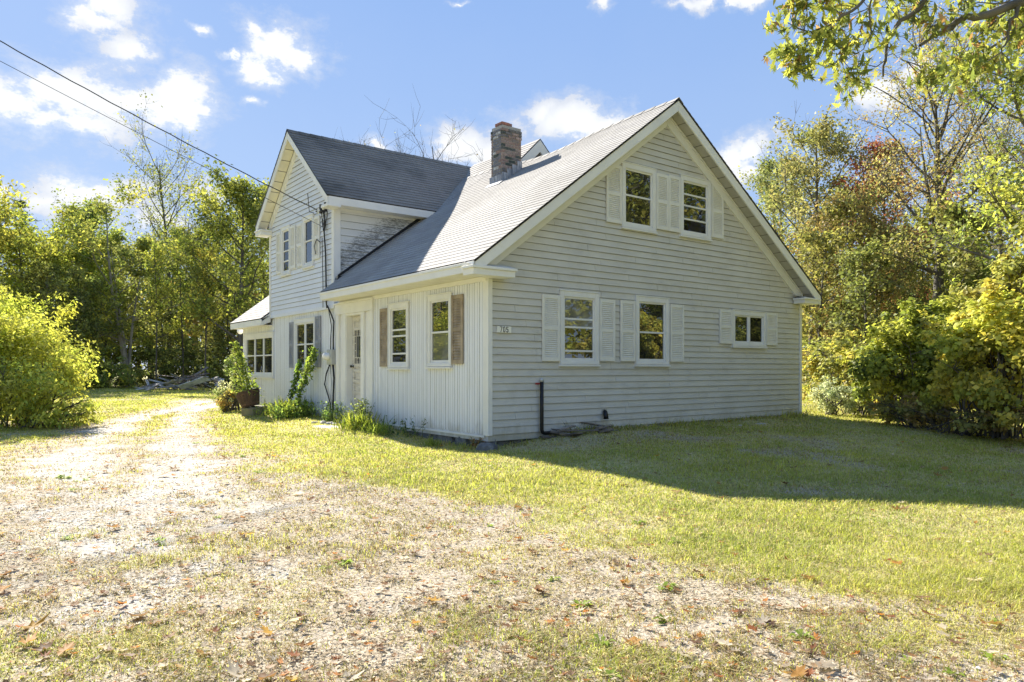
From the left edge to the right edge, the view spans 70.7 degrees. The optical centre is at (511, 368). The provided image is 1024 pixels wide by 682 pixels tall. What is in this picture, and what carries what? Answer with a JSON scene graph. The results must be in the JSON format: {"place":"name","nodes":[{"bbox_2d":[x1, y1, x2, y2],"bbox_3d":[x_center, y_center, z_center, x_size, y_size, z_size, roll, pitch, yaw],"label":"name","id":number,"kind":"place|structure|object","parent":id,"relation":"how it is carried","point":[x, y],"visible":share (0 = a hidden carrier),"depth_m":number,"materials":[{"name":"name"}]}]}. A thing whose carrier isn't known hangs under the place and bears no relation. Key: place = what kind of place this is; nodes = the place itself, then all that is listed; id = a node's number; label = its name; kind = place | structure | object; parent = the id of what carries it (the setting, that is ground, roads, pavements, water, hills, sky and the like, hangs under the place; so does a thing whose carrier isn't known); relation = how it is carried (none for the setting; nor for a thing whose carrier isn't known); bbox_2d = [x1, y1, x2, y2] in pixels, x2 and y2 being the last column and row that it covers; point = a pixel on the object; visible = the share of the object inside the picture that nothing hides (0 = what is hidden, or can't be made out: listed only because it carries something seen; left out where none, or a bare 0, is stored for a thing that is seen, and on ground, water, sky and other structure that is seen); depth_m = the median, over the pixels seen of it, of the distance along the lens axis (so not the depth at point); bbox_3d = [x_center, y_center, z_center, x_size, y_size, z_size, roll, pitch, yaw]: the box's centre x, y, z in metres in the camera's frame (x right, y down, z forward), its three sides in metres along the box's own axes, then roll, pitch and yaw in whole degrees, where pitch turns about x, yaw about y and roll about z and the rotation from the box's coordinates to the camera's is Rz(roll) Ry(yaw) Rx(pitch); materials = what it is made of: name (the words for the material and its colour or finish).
{"place":"outdoors","nodes":[
{"label":"outdoors","id":0,"kind":"place"},
{"bbox_2d":[0,370,1023,681],"bbox_3d":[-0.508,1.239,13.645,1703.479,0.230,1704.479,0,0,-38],"label":"ground","id":1,"kind":"structure","parent":0,"point":[194,484],"depth_m":5.05,"materials":[{"name":"grey gravel"}]},
{"bbox_2d":[0,199,54,298],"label":"tree","id":2,"kind":"object","parent":1,"relation":"on","point":[20,201],"visible":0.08,"depth_m":77.75,"materials":[{"name":"green plant"}]},
{"bbox_2d":[0,172,91,330],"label":"tree","id":3,"kind":"object","parent":1,"relation":"on","point":[6,212],"visible":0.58,"depth_m":39.20,"materials":[{"name":"green plant"}]},
{"bbox_2d":[0,254,94,363],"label":"tree","id":4,"kind":"object","parent":1,"relation":"on","point":[52,270],"visible":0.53,"depth_m":39.99,"materials":[{"name":"green plant"}]},
{"bbox_2d":[0,284,109,429],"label":"bush","id":5,"kind":"object","parent":1,"relation":"on","point":[26,373],"visible":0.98,"depth_m":15.06,"materials":[{"name":"green plant"}]},
{"bbox_2d":[0,204,109,360],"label":"tree","id":6,"kind":"object","parent":1,"relation":"on","point":[60,259],"visible":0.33,"depth_m":43.35,"materials":[{"name":"green plant"}]},
{"bbox_2d":[0,224,141,362],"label":"tree","id":7,"kind":"object","parent":1,"relation":"on","point":[82,258],"visible":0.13,"depth_m":47.84,"materials":[{"name":"green plant"}]},
{"bbox_2d":[25,264,126,374],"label":"tree","id":8,"kind":"object","parent":1,"relation":"on","point":[90,283],"visible":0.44,"depth_m":42.97,"materials":[{"name":"green plant"}]},
{"bbox_2d":[44,196,144,363],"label":"tree","id":9,"kind":"object","parent":1,"relation":"on","point":[92,215],"visible":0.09,"depth_m":51.98,"materials":[{"name":"green plant"}]},
{"bbox_2d":[51,344,152,388],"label":"bush","id":10,"kind":"object","parent":1,"relation":"on","point":[103,377],"visible":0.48,"depth_m":43.21,"materials":[{"name":"green plant"}]},
{"bbox_2d":[74,281,146,384],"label":"tree","id":11,"kind":"object","parent":1,"relation":"on","point":[129,308],"visible":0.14,"depth_m":49.84,"materials":[{"name":"green plant"}]},
{"bbox_2d":[69,238,155,378],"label":"tree","id":12,"kind":"object","parent":1,"relation":"on","point":[121,293],"visible":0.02,"depth_m":60.00,"materials":[{"name":"green plant"}]},
{"bbox_2d":[31,168,218,386],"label":"tree","id":13,"kind":"object","parent":1,"relation":"on","point":[113,239],"visible":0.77,"depth_m":46.51,"materials":[{"name":"green plant"}]},
{"bbox_2d":[127,240,183,386],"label":"tree","id":14,"kind":"object","parent":1,"relation":"on","point":[157,281],"visible":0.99,"depth_m":45.01,"materials":[{"name":"green plant"}]},
{"bbox_2d":[112,226,201,378],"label":"tree","id":15,"kind":"object","parent":1,"relation":"on","point":[187,319],"visible":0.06,"depth_m":63.20,"materials":[{"name":"green plant"}]},
{"bbox_2d":[129,286,198,366],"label":"tree","id":16,"kind":"object","parent":1,"relation":"on","point":[171,314],"visible":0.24,"depth_m":51.91,"materials":[{"name":"green plant"}]},
{"bbox_2d":[101,89,230,378],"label":"tree","id":17,"kind":"object","parent":1,"relation":"on","point":[158,192],"visible":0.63,"depth_m":53.90,"materials":[{"name":"green plant"}]},
{"bbox_2d":[97,331,236,386],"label":"bush","id":18,"kind":"object","parent":1,"relation":"on","point":[193,361],"visible":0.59,"depth_m":48.55,"materials":[{"name":"green plant"}]},
{"bbox_2d":[162,224,198,375],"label":"tree","id":19,"kind":"object","parent":1,"relation":"on","point":[181,306],"visible":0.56,"depth_m":46.86,"materials":[{"name":"green plant"}]},
{"bbox_2d":[117,201,257,382],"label":"tree","id":20,"kind":"object","parent":1,"relation":"on","point":[196,233],"visible":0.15,"depth_m":58.83,"materials":[{"name":"green plant"}]},
{"bbox_2d":[178,377,209,388],"bbox_3d":[-17.188,0.771,38.998,1.876,0.713,0.414,0,0,16],"label":"board","id":21,"kind":"object","parent":1,"relation":"on","point":[192,383],"visible":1,"depth_m":38.98,"materials":[{"name":"grey wood"}]},
{"bbox_2d":[185,243,228,387],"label":"tree","id":22,"kind":"object","parent":1,"relation":"on","point":[197,329],"visible":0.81,"depth_m":43.79,"materials":[{"name":"green plant"}]},
{"bbox_2d":[152,147,268,387],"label":"tree","id":23,"kind":"object","parent":1,"relation":"on","point":[243,199],"visible":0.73,"depth_m":43.86,"materials":[{"name":"green plant"}]},
{"bbox_2d":[182,204,268,326],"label":"tree","id":24,"kind":"object","parent":1,"relation":"on","point":[258,290],"visible":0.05,"depth_m":56.18,"materials":[{"name":"green plant"}]},
{"bbox_2d":[211,352,240,410],"bbox_3d":[-8.205,0.378,21.135,0.954,1.812,2.002,0,0,-38],"label":"bush","id":25,"kind":"object","parent":1,"relation":"on","point":[236,404],"visible":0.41,"depth_m":20.49,"materials":[{"name":"green plant"}]},
{"bbox_2d":[215,389,239,411],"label":"bush","id":26,"kind":"object","parent":1,"relation":"on","point":[223,403],"visible":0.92,"depth_m":19.97,"materials":[{"name":"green plant"}]},
{"bbox_2d":[195,283,261,381],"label":"tree","id":27,"kind":"object","parent":1,"relation":"on","point":[220,333],"visible":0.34,"depth_m":49.44,"materials":[{"name":"green plant"}]},
{"bbox_2d":[241,405,266,416],"bbox_3d":[-6.527,1.090,18.288,0.400,0.296,0.534,0,0,24],"label":"concrete block","id":28,"kind":"object","parent":1,"relation":"on","point":[248,411],"depth_m":18.09,"materials":[{"name":"grey concrete"}]},
{"bbox_2d":[235,388,259,407],"bbox_3d":[-6.687,0.746,18.233,0.602,0.512,0.600,0,0,-38],"label":"barrel planter","id":29,"kind":"object","parent":28,"relation":"on","point":[245,399],"visible":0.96,"depth_m":18.02,"materials":[{"name":"wood"}]},
{"bbox_2d":[228,341,263,396],"bbox_3d":[-6.724,0.003,18.217,0.876,1.477,0.866,0,0,-38],"label":"potted vine","id":30,"kind":"object","parent":29,"relation":"in","point":[243,371],"visible":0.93,"depth_m":18.25,"materials":[{"name":"green plant"}]},
{"bbox_2d":[253,404,302,419],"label":"weed clump","id":31,"kind":"object","parent":1,"relation":"on","point":[281,412],"visible":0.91,"depth_m":16.90,"materials":[{"name":"green plant"}]},
{"bbox_2d":[255,395,313,418],"bbox_3d":[-5.482,0.911,17.594,1.635,0.565,1.958,0,0,-38],"label":"daylily","id":32,"kind":"object","parent":1,"relation":"on","point":[276,404],"visible":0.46,"depth_m":17.24,"materials":[{"name":"green plant"}]},
{"bbox_2d":[285,359,303,402],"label":"climbing vine","id":33,"kind":"object","parent":1,"relation":"on","point":[298,366],"visible":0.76,"depth_m":17.93,"materials":[{"name":"green plant"}]},
{"bbox_2d":[279,398,319,417],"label":"weed clump","id":34,"kind":"object","parent":1,"relation":"on","point":[296,402],"visible":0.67,"depth_m":17.09,"materials":[{"name":"green plant"}]},
{"bbox_2d":[293,345,320,405],"bbox_3d":[-4.963,0.332,17.326,1.038,1.767,0.378,0,0,37],"label":"climbing vine","id":35,"kind":"object","parent":1,"relation":"on","point":[309,363],"visible":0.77,"depth_m":17.24,"materials":[{"name":"green plant"}]},
{"bbox_2d":[316,400,343,421],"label":"weed clump","id":36,"kind":"object","parent":1,"relation":"on","point":[328,416],"visible":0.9,"depth_m":15.97,"materials":[{"name":"green plant"}]},
{"bbox_2d":[339,398,374,423],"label":"weed clump","id":37,"kind":"object","parent":1,"relation":"on","point":[361,409],"visible":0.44,"depth_m":14.81,"materials":[{"name":"green plant"}]},
{"bbox_2d":[333,409,395,431],"bbox_3d":[-3.107,0.995,14.274,1.356,0.446,1.527,0,0,-38],"label":"fern clump","id":38,"kind":"object","parent":1,"relation":"on","point":[350,420],"visible":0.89,"depth_m":14.18,"materials":[{"name":"green plant"}]},
{"bbox_2d":[334,100,417,147],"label":"tree","id":39,"kind":"object","parent":1,"relation":"on","point":[379,132],"visible":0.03,"depth_m":38.17,"materials":[{"name":"brown plant"}]},
{"bbox_2d":[361,421,391,435],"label":"grass tuft","id":40,"kind":"object","parent":1,"relation":"on","point":[374,429],"visible":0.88,"depth_m":13.71,"materials":[{"name":"green plant"}]},
{"bbox_2d":[373,415,425,437],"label":"weed clump","id":41,"kind":"object","parent":1,"relation":"on","point":[390,432],"visible":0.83,"depth_m":13.51,"materials":[{"name":"green plant"}]},
{"bbox_2d":[391,131,438,156],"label":"tree","id":42,"kind":"object","parent":1,"relation":"on","point":[406,147],"visible":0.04,"depth_m":36.35,"materials":[{"name":"brown plant"}]},
{"bbox_2d":[372,90,482,164],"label":"tree","id":43,"kind":"object","parent":1,"relation":"on","point":[438,142],"visible":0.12,"depth_m":35.71,"materials":[{"name":"brown plant"}]},
{"bbox_2d":[416,437,441,446],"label":"grass tuft","id":44,"kind":"object","parent":1,"relation":"on","point":[431,443],"visible":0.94,"depth_m":12.46,"materials":[{"name":"green plant"}]},
{"bbox_2d":[73,285,825,380],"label":"trunks","id":45,"kind":"object","parent":1,"relation":"on","point":[216,338],"depth_m":67.02,"materials":[{"name":"brown plant"}]},
{"bbox_2d":[469,437,484,448],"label":"weed clump","id":46,"kind":"object","parent":1,"relation":"on","point":[476,443],"visible":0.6,"depth_m":11.97,"materials":[{"name":"green plant"}]},
{"bbox_2d":[475,442,497,450],"bbox_3d":[-0.409,1.350,11.685,0.331,0.290,0.362,0,0,-38],"label":"stone","id":47,"kind":"object","parent":1,"relation":"on","point":[485,446],"visible":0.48,"depth_m":11.58,"materials":[{"name":"grey stone"}]},
{"bbox_2d":[0,386,1023,681],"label":"grass","id":48,"kind":"structure","parent":1,"relation":"on","point":[762,540],"depth_m":5.78,"materials":[{"name":"green plant"}]},
{"bbox_2d":[0,429,1023,681],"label":"leaf crumbs","id":49,"kind":"object","parent":1,"relation":"on","point":[334,649],"visible":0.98,"depth_m":4.11,"materials":[{"name":"brown plant"}]},
{"bbox_2d":[0,408,1023,681],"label":"fallen leaves","id":50,"kind":"object","parent":1,"relation":"on","point":[504,648],"visible":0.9,"depth_m":3.91,"materials":[{"name":"brown plant"}]},
{"bbox_2d":[6,248,1023,369],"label":"woods","id":51,"kind":"object","parent":1,"relation":"on","point":[197,322],"visible":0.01,"depth_m":62.65,"materials":[{"name":"green plant"}]},
{"bbox_2d":[230,97,821,446],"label":"house","id":52,"kind":"structure","parent":1,"relation":"on","point":[642,267],"depth_m":14.67,"materials":[{"name":"white wood"}]},
{"bbox_2d":[0,61,320,225],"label":"phone line","id":53,"kind":"object","parent":52,"relation":"attached to","point":[153,140],"visible":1,"depth_m":15.23,"materials":[{"name":"black rubber"}]},
{"bbox_2d":[244,331,274,378],"bbox_3d":[-7.290,-0.375,20.767,0.086,1.294,2.520,0,0,-38],"label":"window","id":54,"kind":"structure","parent":52,"relation":"in","point":[258,347],"depth_m":20.73,"materials":[{"name":"clear glass"}]},
{"bbox_2d":[280,224,290,276],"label":"window","id":55,"kind":"structure","parent":52,"relation":"in","point":[285,231],"depth_m":18.93,"materials":[{"name":"clear glass"}]},
{"bbox_2d":[293,316,315,370],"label":"window","id":56,"kind":"structure","parent":52,"relation":"in","point":[304,328],"depth_m":18.12,"materials":[{"name":"clear glass"}]},
{"bbox_2d":[301,213,314,268],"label":"window","id":57,"kind":"structure","parent":52,"relation":"in","point":[307,225],"depth_m":17.75,"materials":[{"name":"clear glass"}]},
{"bbox_2d":[307,193,327,307],"bbox_3d":[-4.568,-2.800,17.029,0.133,2.811,1.025,0,0,-44],"label":"wire bundle","id":58,"kind":"object","parent":52,"relation":"attached to","point":[320,210],"visible":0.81,"depth_m":16.79,"materials":[{"name":"black rubber"}]},
{"bbox_2d":[322,305,335,411],"bbox_3d":[-4.302,-0.137,16.716,0.236,2.658,0.576,0,0,-38],"label":"electric meter","id":59,"kind":"object","parent":52,"relation":"attached to","point":[329,356],"visible":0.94,"depth_m":16.56,"materials":[{"name":"metal"}]},
{"bbox_2d":[350,316,359,409],"bbox_3d":[-3.367,-0.127,15.861,0.130,2.075,0.700,0,0,-38],"label":"door","id":60,"kind":"structure","parent":52,"relation":"in","point":[355,366],"depth_m":16.02,"materials":[{"name":"paint"}]},
{"bbox_2d":[386,301,409,369],"bbox_3d":[-2.235,-0.640,14.196,0.086,1.324,0.860,0,0,-38],"label":"window","id":61,"kind":"structure","parent":52,"relation":"in","point":[398,313],"depth_m":14.22,"materials":[{"name":"clear glass"}]},
{"bbox_2d":[425,291,452,368],"bbox_3d":[-1.309,-0.675,12.991,0.086,1.354,0.860,0,0,-38],"label":"window","id":62,"kind":"structure","parent":52,"relation":"in","point":[438,306],"depth_m":13.04,"materials":[{"name":"clear glass"}]},
{"bbox_2d":[497,326,510,332],"bbox_3d":[-0.131,-0.650,11.995,0.295,0.110,0.020,0,0,-38],"label":"house number sign","id":63,"kind":"object","parent":52,"relation":"attached to","point":[503,329],"visible":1,"depth_m":11.98,"materials":[{"name":"white"}]},
{"bbox_2d":[535,378,555,434],"bbox_3d":[0.620,0.659,12.510,0.497,0.987,0.078,0,0,-36],"label":"vent pipe","id":64,"kind":"object","parent":52,"relation":"attached to","point":[542,431],"visible":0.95,"depth_m":12.41,"materials":[{"name":"black plastic"}]},
{"bbox_2d":[558,289,600,366],"bbox_3d":[1.223,-0.720,13.043,0.990,1.364,0.086,0,0,-38],"label":"window","id":65,"kind":"structure","parent":52,"relation":"in","point":[579,310],"depth_m":13.07,"materials":[{"name":"white glass"}]},
{"bbox_2d":[602,409,608,418],"bbox_3d":[1.727,0.844,13.373,0.111,0.188,0.194,0,0,-6],"label":"dryer vent","id":66,"kind":"object","parent":52,"relation":"attached to","point":[605,413],"visible":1,"depth_m":13.33,"materials":[{"name":"black plastic"}]},
{"bbox_2d":[620,160,657,233],"bbox_3d":[2.464,-3.305,13.997,1.000,1.294,0.086,0,0,-38],"label":"window","id":67,"kind":"structure","parent":52,"relation":"in","point":[639,182],"depth_m":14.03,"materials":[{"name":"white glass"}]},
{"bbox_2d":[634,295,670,366],"bbox_3d":[2.769,-0.730,14.232,1.010,1.384,0.086,0,0,-38],"label":"window","id":68,"kind":"structure","parent":52,"relation":"in","point":[652,312],"depth_m":14.26,"materials":[{"name":"white glass"}]},
{"bbox_2d":[679,174,712,241],"bbox_3d":[3.831,-3.340,15.049,1.030,1.284,0.086,0,0,-38],"label":"window","id":69,"kind":"structure","parent":52,"relation":"in","point":[695,192],"depth_m":15.08,"materials":[{"name":"clear glass"}]},
{"bbox_2d":[731,309,767,348],"bbox_3d":[5.329,-0.880,16.201,1.310,0.844,0.086,0,0,-38],"label":"window","id":70,"kind":"structure","parent":52,"relation":"in","point":[749,327],"depth_m":16.20,"materials":[{"name":"clear glass"}]},
{"bbox_2d":[28,441,1023,678],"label":"ground weeds","id":71,"kind":"object","parent":1,"relation":"on","point":[989,655],"visible":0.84,"depth_m":4.00,"materials":[{"name":"green plant"}]},
{"bbox_2d":[733,140,857,340],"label":"tree","id":72,"kind":"object","parent":1,"relation":"on","point":[766,169],"visible":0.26,"depth_m":43.36,"materials":[{"name":"green plant"}]},
{"bbox_2d":[806,371,859,415],"bbox_3d":[8.476,0.666,18.724,1.315,1.235,1.810,0,0,37],"label":"bush","id":73,"kind":"object","parent":1,"relation":"on","point":[832,394],"visible":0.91,"depth_m":18.38,"materials":[{"name":"green plant"}]},
{"bbox_2d":[791,222,886,375],"bbox_3d":[13.213,-2.393,31.148,4.776,7.655,4.919,0,0,8],"label":"tree","id":74,"kind":"object","parent":1,"relation":"on","point":[825,250],"visible":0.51,"depth_m":30.51,"materials":[{"name":"green plant"}]},
{"bbox_2d":[759,101,924,391],"bbox_3d":[15.315,-6.058,35.605,8.177,14.952,7.592,0,0,-18],"label":"tree","id":75,"kind":"object","parent":1,"relation":"on","point":[820,139],"visible":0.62,"depth_m":34.99,"materials":[{"name":"green plant"}]},
{"bbox_2d":[802,328,899,414],"bbox_3d":[9.345,0.054,19.945,2.119,2.462,4.381,0,0,3],"label":"bush","id":76,"kind":"object","parent":1,"relation":"on","point":[818,366],"visible":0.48,"depth_m":19.70,"materials":[{"name":"green plant"}]},
{"bbox_2d":[784,169,930,330],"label":"tree","id":77,"kind":"object","parent":1,"relation":"on","point":[859,216],"visible":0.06,"depth_m":42.95,"materials":[{"name":"green plant"}]},
{"bbox_2d":[771,177,944,346],"bbox_3d":[15.503,-3.525,33.491,8.791,9.906,7.810,0,0,41],"label":"tree","id":78,"kind":"object","parent":1,"relation":"on","point":[856,210],"visible":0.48,"depth_m":32.38,"materials":[{"name":"green plant"}]},
{"bbox_2d":[804,234,928,348],"bbox_3d":[13.554,-1.860,27.899,4.181,6.507,4.060,0,0,-16],"label":"tree","id":79,"kind":"object","parent":1,"relation":"on","point":[856,283],"visible":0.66,"depth_m":27.73,"materials":[{"name":"green plant"}]},
{"bbox_2d":[814,245,929,369],"bbox_3d":[15.404,-2.003,31.017,5.311,6.736,5.978,0,0,16],"label":"tree","id":80,"kind":"object","parent":1,"relation":"on","point":[886,291],"visible":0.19,"depth_m":30.29,"materials":[{"name":"green plant"}]},
{"bbox_2d":[762,0,1023,109],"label":"oak tree","id":81,"kind":"object","parent":1,"relation":"on","point":[846,44],"visible":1,"depth_m":9.65,"materials":[{"name":"green plant"}]},
{"bbox_2d":[812,130,974,310],"bbox_3d":[18.290,-5.056,34.784,6.815,12.922,6.884,0,0,31],"label":"tree","id":82,"kind":"object","parent":1,"relation":"on","point":[878,143],"visible":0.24,"depth_m":34.74,"materials":[{"name":"green plant"}]},
{"bbox_2d":[836,277,968,422],"bbox_3d":[9.104,-0.430,16.495,3.235,3.427,2.799,0,0,33],"label":"bush","id":83,"kind":"object","parent":1,"relation":"on","point":[875,362],"visible":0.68,"depth_m":16.39,"materials":[{"name":"green plant"}]},
{"bbox_2d":[865,222,954,305],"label":"tree","id":84,"kind":"object","parent":1,"relation":"on","point":[914,252],"visible":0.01,"depth_m":55.15,"materials":[{"name":"green plant"}]},
{"bbox_2d":[802,318,1023,403],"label":"bush","id":85,"kind":"object","parent":1,"relation":"on","point":[805,387],"depth_m":27.17,"materials":[{"name":"green plant"}]},
{"bbox_2d":[815,0,1023,314],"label":"tree","id":86,"kind":"object","parent":1,"relation":"on","point":[938,168],"visible":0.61,"depth_m":27.81,"materials":[{"name":"green plant"}]},
{"bbox_2d":[839,229,1010,319],"bbox_3d":[18.913,-2.576,32.590,7.033,7.925,6.248,0,0,-8],"label":"tree","id":87,"kind":"object","parent":1,"relation":"on","point":[929,274],"visible":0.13,"depth_m":32.53,"materials":[{"name":"green plant"}]},
{"bbox_2d":[873,194,1002,328],"bbox_3d":[16.172,-2.412,26.100,4.919,7.655,4.776,0,0,-7],"label":"tree","id":88,"kind":"object","parent":1,"relation":"on","point":[961,267],"visible":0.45,"depth_m":25.75,"materials":[{"name":"green plant"}]},
{"bbox_2d":[857,391,1023,435],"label":"bush","id":89,"kind":"object","parent":1,"relation":"on","point":[912,414],"visible":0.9,"depth_m":14.33,"materials":[{"name":"green plant"}]},
{"bbox_2d":[886,251,1022,321],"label":"tree","id":90,"kind":"object","parent":1,"relation":"on","point":[947,283],"visible":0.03,"depth_m":28.66,"materials":[{"name":"green plant"}]},
{"bbox_2d":[907,59,1023,272],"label":"tree","id":91,"kind":"object","parent":1,"relation":"on","point":[1000,252],"visible":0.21,"depth_m":44.01,"materials":[{"name":"green plant"}]},
{"bbox_2d":[907,83,1023,275],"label":"tree","id":92,"kind":"object","parent":1,"relation":"on","point":[1018,181],"visible":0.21,"depth_m":27.29,"materials":[{"name":"green plant"}]},
{"bbox_2d":[913,7,1023,287],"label":"tree","id":93,"kind":"object","parent":1,"relation":"on","point":[1002,198],"visible":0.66,"depth_m":20.49,"materials":[{"name":"green plant"}]},
{"bbox_2d":[915,277,1023,438],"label":"bush","id":94,"kind":"object","parent":1,"relation":"on","point":[981,361],"visible":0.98,"depth_m":13.10,"materials":[{"name":"green plant"}]},
{"bbox_2d":[919,201,1023,300],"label":"tree","id":95,"kind":"object","parent":1,"relation":"on","point":[988,242],"visible":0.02,"depth_m":56.95,"materials":[{"name":"green plant"}]},
{"bbox_2d":[949,218,1023,404],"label":"bush","id":96,"kind":"object","parent":1,"relation":"on","point":[1008,265],"visible":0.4,"depth_m":17.04,"materials":[{"name":"green plant"}]},
{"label":"board","id":97,"kind":"object","parent":1,"relation":"on","visible":0},
{"bbox_2d":[152,384,180,388],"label":"board","id":98,"kind":"object","parent":97,"relation":"on","point":[165,387],"visible":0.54,"depth_m":40.30,"materials":[{"name":"grey wood"}]},
{"bbox_3d":[-16.481,-4.797,10.275,0.320,12.634,0.320,0,0,-38],"label":"utility pole","id":99,"kind":"object","parent":1,"relation":"on","visible":0},
{"bbox_2d":[0,40,316,209],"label":"service drop","id":100,"kind":"object","parent":99,"relation":"attached to","point":[151,124],"visible":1,"depth_m":15.25,"materials":[{"name":"black rubber"}]},
{"bbox_2d":[0,0,1023,368],"label":"sky","id":101,"kind":"structure","parent":0,"point":[240,74],"materials":[{"name":"blue"}]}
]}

